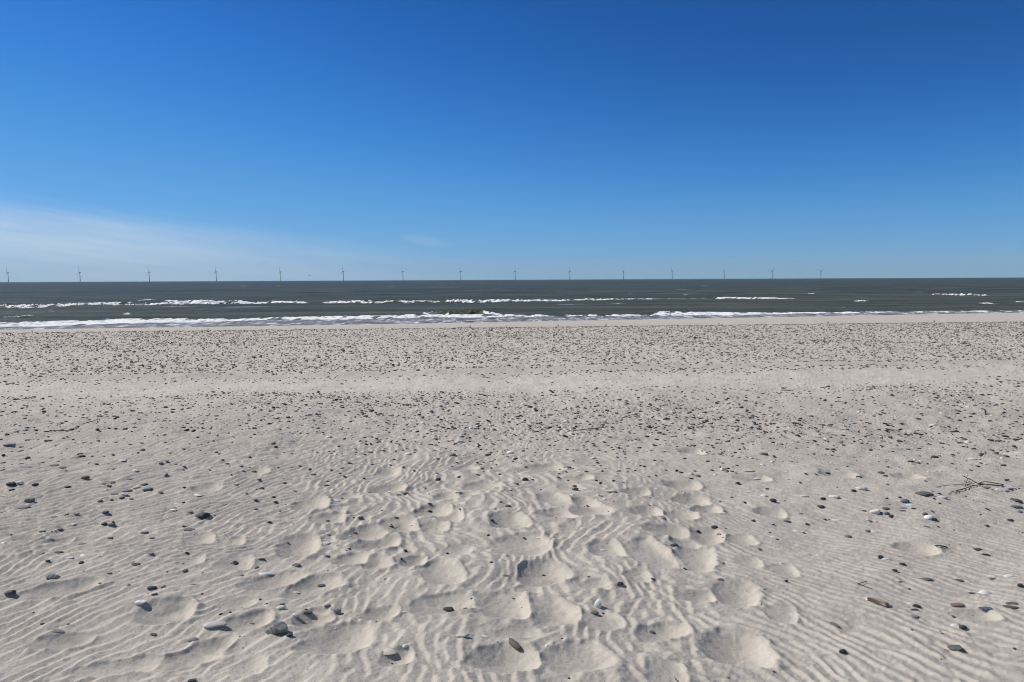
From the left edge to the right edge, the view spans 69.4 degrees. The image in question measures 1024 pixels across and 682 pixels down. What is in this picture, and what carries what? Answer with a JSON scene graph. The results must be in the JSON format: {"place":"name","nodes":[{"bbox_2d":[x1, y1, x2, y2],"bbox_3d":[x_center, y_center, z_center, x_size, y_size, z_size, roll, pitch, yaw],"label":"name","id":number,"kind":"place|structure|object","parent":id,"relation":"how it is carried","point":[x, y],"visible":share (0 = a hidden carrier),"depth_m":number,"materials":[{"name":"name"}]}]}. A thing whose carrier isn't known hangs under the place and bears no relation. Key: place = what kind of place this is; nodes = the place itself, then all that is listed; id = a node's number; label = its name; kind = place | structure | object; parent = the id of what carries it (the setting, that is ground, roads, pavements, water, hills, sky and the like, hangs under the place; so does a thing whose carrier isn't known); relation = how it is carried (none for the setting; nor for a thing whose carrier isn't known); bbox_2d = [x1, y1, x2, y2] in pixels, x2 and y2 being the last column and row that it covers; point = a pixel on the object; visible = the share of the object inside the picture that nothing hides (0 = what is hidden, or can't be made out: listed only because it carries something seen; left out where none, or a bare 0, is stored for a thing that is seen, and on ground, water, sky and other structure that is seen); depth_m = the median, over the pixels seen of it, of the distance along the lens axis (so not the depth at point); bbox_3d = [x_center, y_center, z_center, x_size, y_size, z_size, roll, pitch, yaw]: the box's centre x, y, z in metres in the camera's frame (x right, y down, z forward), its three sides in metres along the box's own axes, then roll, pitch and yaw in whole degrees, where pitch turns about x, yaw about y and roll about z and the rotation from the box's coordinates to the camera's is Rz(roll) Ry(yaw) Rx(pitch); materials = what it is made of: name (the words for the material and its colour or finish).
{"place":"outdoors","nodes":[
{"label":"outdoors","id":0,"kind":"place"},
{"bbox_2d":[0,313,1023,681],"bbox_3d":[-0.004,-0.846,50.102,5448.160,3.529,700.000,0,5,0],"label":"beach sand","id":1,"kind":"structure","parent":0,"point":[704,625],"depth_m":5.21,"materials":[{"name":"beige sand"}]},
{"bbox_2d":[4,590,15,594],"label":"pebble","id":2,"kind":"object","parent":1,"relation":"on","point":[11,592],"visible":1,"depth_m":3.79,"materials":[{"name":"grey stone"}]},
{"bbox_2d":[6,482,15,485],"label":"pebble","id":3,"kind":"object","parent":1,"relation":"on","point":[11,484],"visible":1,"depth_m":5.77,"materials":[{"name":"black stone"}]},
{"bbox_2d":[14,505,29,508],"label":"pebble","id":4,"kind":"object","parent":1,"relation":"on","point":[22,506],"visible":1,"depth_m":5.28,"materials":[{"name":"grey stone"}]},
{"bbox_2d":[24,497,34,501],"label":"pebble","id":5,"kind":"object","parent":1,"relation":"on","point":[31,499],"visible":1,"depth_m":5.40,"materials":[{"name":"grey stone"}]},
{"bbox_2d":[46,574,60,579],"bbox_3d":[-2.481,1.278,4.000,0.074,0.023,0.054,4,6,6],"label":"pebble","id":6,"kind":"object","parent":1,"relation":"on","point":[52,576],"visible":1,"depth_m":3.99,"materials":[{"name":"stone"}]},
{"bbox_2d":[50,629,64,632],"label":"pebble","id":7,"kind":"object","parent":1,"relation":"on","point":[57,631],"visible":1,"depth_m":3.44,"materials":[{"name":"grey stone"}]},
{"bbox_2d":[43,419,97,431],"bbox_3d":[-4.859,0.951,8.313,0.278,0.052,0.654,2,5,26],"label":"stick","id":8,"kind":"object","parent":1,"relation":"on","point":[67,430],"visible":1,"depth_m":8.08,"materials":[{"name":"brown wood"}]},
{"bbox_2d":[135,600,145,604],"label":"pebble","id":9,"kind":"object","parent":1,"relation":"on","point":[139,602],"visible":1,"depth_m":3.69,"materials":[{"name":"white stone"}]},
{"bbox_2d":[183,528,195,530],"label":"pebble","id":10,"kind":"object","parent":1,"relation":"on","point":[188,529],"visible":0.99,"depth_m":4.78,"materials":[{"name":"grey stone"}]},
{"bbox_2d":[187,637,197,641],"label":"pebble","id":11,"kind":"object","parent":1,"relation":"on","point":[192,639],"visible":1,"depth_m":3.34,"materials":[{"name":"grey stone"}]},
{"bbox_2d":[195,512,210,518],"bbox_3d":[-2.122,1.195,5.061,0.100,0.040,0.077,-3,5,4],"label":"pebble","id":12,"kind":"object","parent":1,"relation":"on","point":[202,515],"visible":1,"depth_m":5.04,"materials":[{"name":"black stone"}]},
{"bbox_2d":[203,621,226,627],"bbox_3d":[-1.390,1.327,3.461,0.106,0.022,0.060,-1,2,-10],"label":"pebble","id":13,"kind":"object","parent":1,"relation":"on","point":[212,624],"visible":1,"depth_m":3.45,"materials":[{"name":"white stone"}]},
{"bbox_2d":[259,572,274,574],"bbox_3d":[-1.349,1.278,4.067,0.095,0.010,0.031,1,7,-5],"label":"shell","id":14,"kind":"object","parent":1,"relation":"on","point":[267,573],"visible":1,"depth_m":4.06},
{"bbox_2d":[269,621,287,634],"bbox_3d":[-1.058,1.302,3.344,0.080,0.060,0.064,-25,27,-25],"label":"rock","id":15,"kind":"object","parent":1,"relation":"on","point":[280,627],"visible":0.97,"depth_m":3.33,"materials":[{"name":"grey stone"}]},
{"bbox_2d":[277,605,285,609],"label":"pebble","id":16,"kind":"object","parent":1,"relation":"on","point":[280,607],"visible":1,"depth_m":3.60,"materials":[{"name":"beige stone"}]},
{"bbox_2d":[383,648,395,654],"bbox_3d":[-0.531,1.321,3.152,0.077,0.014,0.043,-3,5,0],"label":"shell","id":17,"kind":"object","parent":1,"relation":"on","point":[388,651],"visible":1,"depth_m":3.14},
{"bbox_2d":[443,607,453,611],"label":"pebble","id":18,"kind":"object","parent":1,"relation":"on","point":[448,609],"visible":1,"depth_m":3.60,"materials":[{"name":"black stone"}]},
{"bbox_2d":[456,634,469,636],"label":"pebble","id":19,"kind":"object","parent":1,"relation":"on","point":[462,635],"visible":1,"depth_m":3.26,"materials":[{"name":"white stone"}]},
{"bbox_2d":[0,321,1023,678],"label":"shingle","id":20,"kind":"object","parent":1,"relation":"on","point":[512,335],"visible":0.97,"depth_m":13.48,"materials":[{"name":"grey stone"}]},
{"bbox_2d":[509,637,521,651],"bbox_3d":[0.011,1.329,3.236,0.028,0.028,0.094,-4,19,-41],"label":"pebble","id":21,"kind":"object","parent":1,"relation":"on","point":[514,644],"visible":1,"depth_m":3.22,"materials":[{"name":"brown stone"}]},
{"bbox_2d":[594,599,601,607],"bbox_3d":[0.418,1.286,3.614,0.018,0.052,0.040,27,-9,-39],"label":"shell","id":22,"kind":"object","parent":1,"relation":"on","point":[598,603],"visible":1,"depth_m":3.61},
{"bbox_2d":[839,649,847,653],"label":"pebble","id":23,"kind":"object","parent":1,"relation":"on","point":[842,651],"visible":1,"depth_m":3.19,"materials":[{"name":"black stone"}]},
{"bbox_2d":[856,486,867,489],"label":"pebble","id":24,"kind":"object","parent":1,"relation":"on","point":[862,488],"visible":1,"depth_m":5.71,"materials":[{"name":"white stone"}]},
{"bbox_2d":[870,509,879,513],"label":"pebble","id":25,"kind":"object","parent":1,"relation":"on","point":[875,511],"visible":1,"depth_m":5.19,"materials":[{"name":"white stone"}]},
{"bbox_2d":[865,596,889,606],"bbox_3d":[1.840,1.308,3.716,0.046,0.022,0.116,-4,6,-41],"label":"razor clam","id":26,"kind":"object","parent":1,"relation":"on","point":[879,601],"visible":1,"depth_m":3.71,"materials":[{"name":"beige"}]},
{"bbox_2d":[900,499,909,502],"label":"pebble","id":27,"kind":"object","parent":1,"relation":"on","point":[905,501],"visible":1,"depth_m":5.40,"materials":[{"name":"stone"}]},
{"bbox_2d":[915,491,933,495],"bbox_3d":[3.108,1.152,5.571,0.124,0.028,0.095,0,1,-8],"label":"pebble","id":28,"kind":"object","parent":1,"relation":"on","point":[923,493],"visible":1,"depth_m":5.54,"materials":[{"name":"grey stone"}]},
{"bbox_2d":[918,577,932,580],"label":"pebble","id":29,"kind":"object","parent":1,"relation":"on","point":[926,579],"visible":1,"depth_m":4.07,"materials":[{"name":"grey stone"}]},
{"bbox_2d":[924,515,933,518],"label":"pebble","id":30,"kind":"object","parent":1,"relation":"on","point":[928,516],"visible":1,"depth_m":5.04,"materials":[{"name":"white stone"}]},
{"bbox_2d":[947,645,964,650],"bbox_3d":[1.946,1.347,3.241,0.068,0.016,0.049,-3,9,-2],"label":"pebble","id":31,"kind":"object","parent":1,"relation":"on","point":[956,647],"visible":1,"depth_m":3.23,"materials":[{"name":"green stone"}]},
{"bbox_2d":[950,603,964,606],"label":"pebble","id":32,"kind":"object","parent":1,"relation":"on","point":[958,604],"visible":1,"depth_m":3.72,"materials":[{"name":"stone"}]},
{"bbox_2d":[959,625,966,629],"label":"pebble","id":33,"kind":"object","parent":1,"relation":"on","point":[963,627],"visible":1,"depth_m":3.46,"materials":[{"name":"black stone"}]},
{"bbox_2d":[937,475,1003,492],"bbox_3d":[3.589,1.141,5.884,0.710,0.060,0.250,-3,5,-26],"label":"driftwood branch","id":34,"kind":"object","parent":1,"relation":"on","point":[980,483],"visible":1,"depth_m":5.90,"materials":[{"name":"brown wood"}]},
{"bbox_2d":[978,590,991,594],"bbox_3d":[2.498,1.324,3.902,0.067,0.016,0.043,0,0,-2],"label":"shell","id":35,"kind":"object","parent":1,"relation":"on","point":[985,592],"visible":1,"depth_m":3.89},
{"bbox_2d":[978,607,992,610],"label":"pebble","id":36,"kind":"object","parent":1,"relation":"on","point":[985,608],"visible":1,"depth_m":3.68,"materials":[{"name":"stone"}]},
{"bbox_2d":[996,488,1009,490],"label":"pebble","id":37,"kind":"object","parent":1,"relation":"on","point":[1000,489],"visible":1,"depth_m":5.77,"materials":[{"name":"white stone"}]},
{"bbox_2d":[1003,574,1015,577],"bbox_3d":[2.781,1.312,4.133,0.075,0.010,0.042,-1,9,-11],"label":"shell","id":38,"kind":"object","parent":1,"relation":"on","point":[1008,575],"visible":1,"depth_m":4.12},
{"bbox_2d":[1002,605,1018,608],"bbox_3d":[2.506,1.337,3.712,0.084,0.011,0.040,4,2,2],"label":"pebble","id":39,"kind":"object","parent":1,"relation":"on","point":[1010,606],"visible":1,"depth_m":3.71,"materials":[{"name":"grey stone"}]},
{"bbox_2d":[1010,498,1022,502],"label":"pebble","id":40,"kind":"object","parent":1,"relation":"on","point":[1017,500],"visible":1,"depth_m":5.49,"materials":[{"name":"grey stone"}]},
{"bbox_2d":[0,277,1023,329],"bbox_3d":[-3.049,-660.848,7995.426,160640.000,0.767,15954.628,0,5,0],"label":"sea","id":41,"kind":"structure","parent":0,"point":[77,305],"depth_m":123.28,"materials":[{"name":"liquid"}]},
{"bbox_2d":[0,0,1023,281],"label":"sky","id":42,"kind":"structure","parent":0,"point":[184,140],"materials":[{"name":"blue"}]}
]}

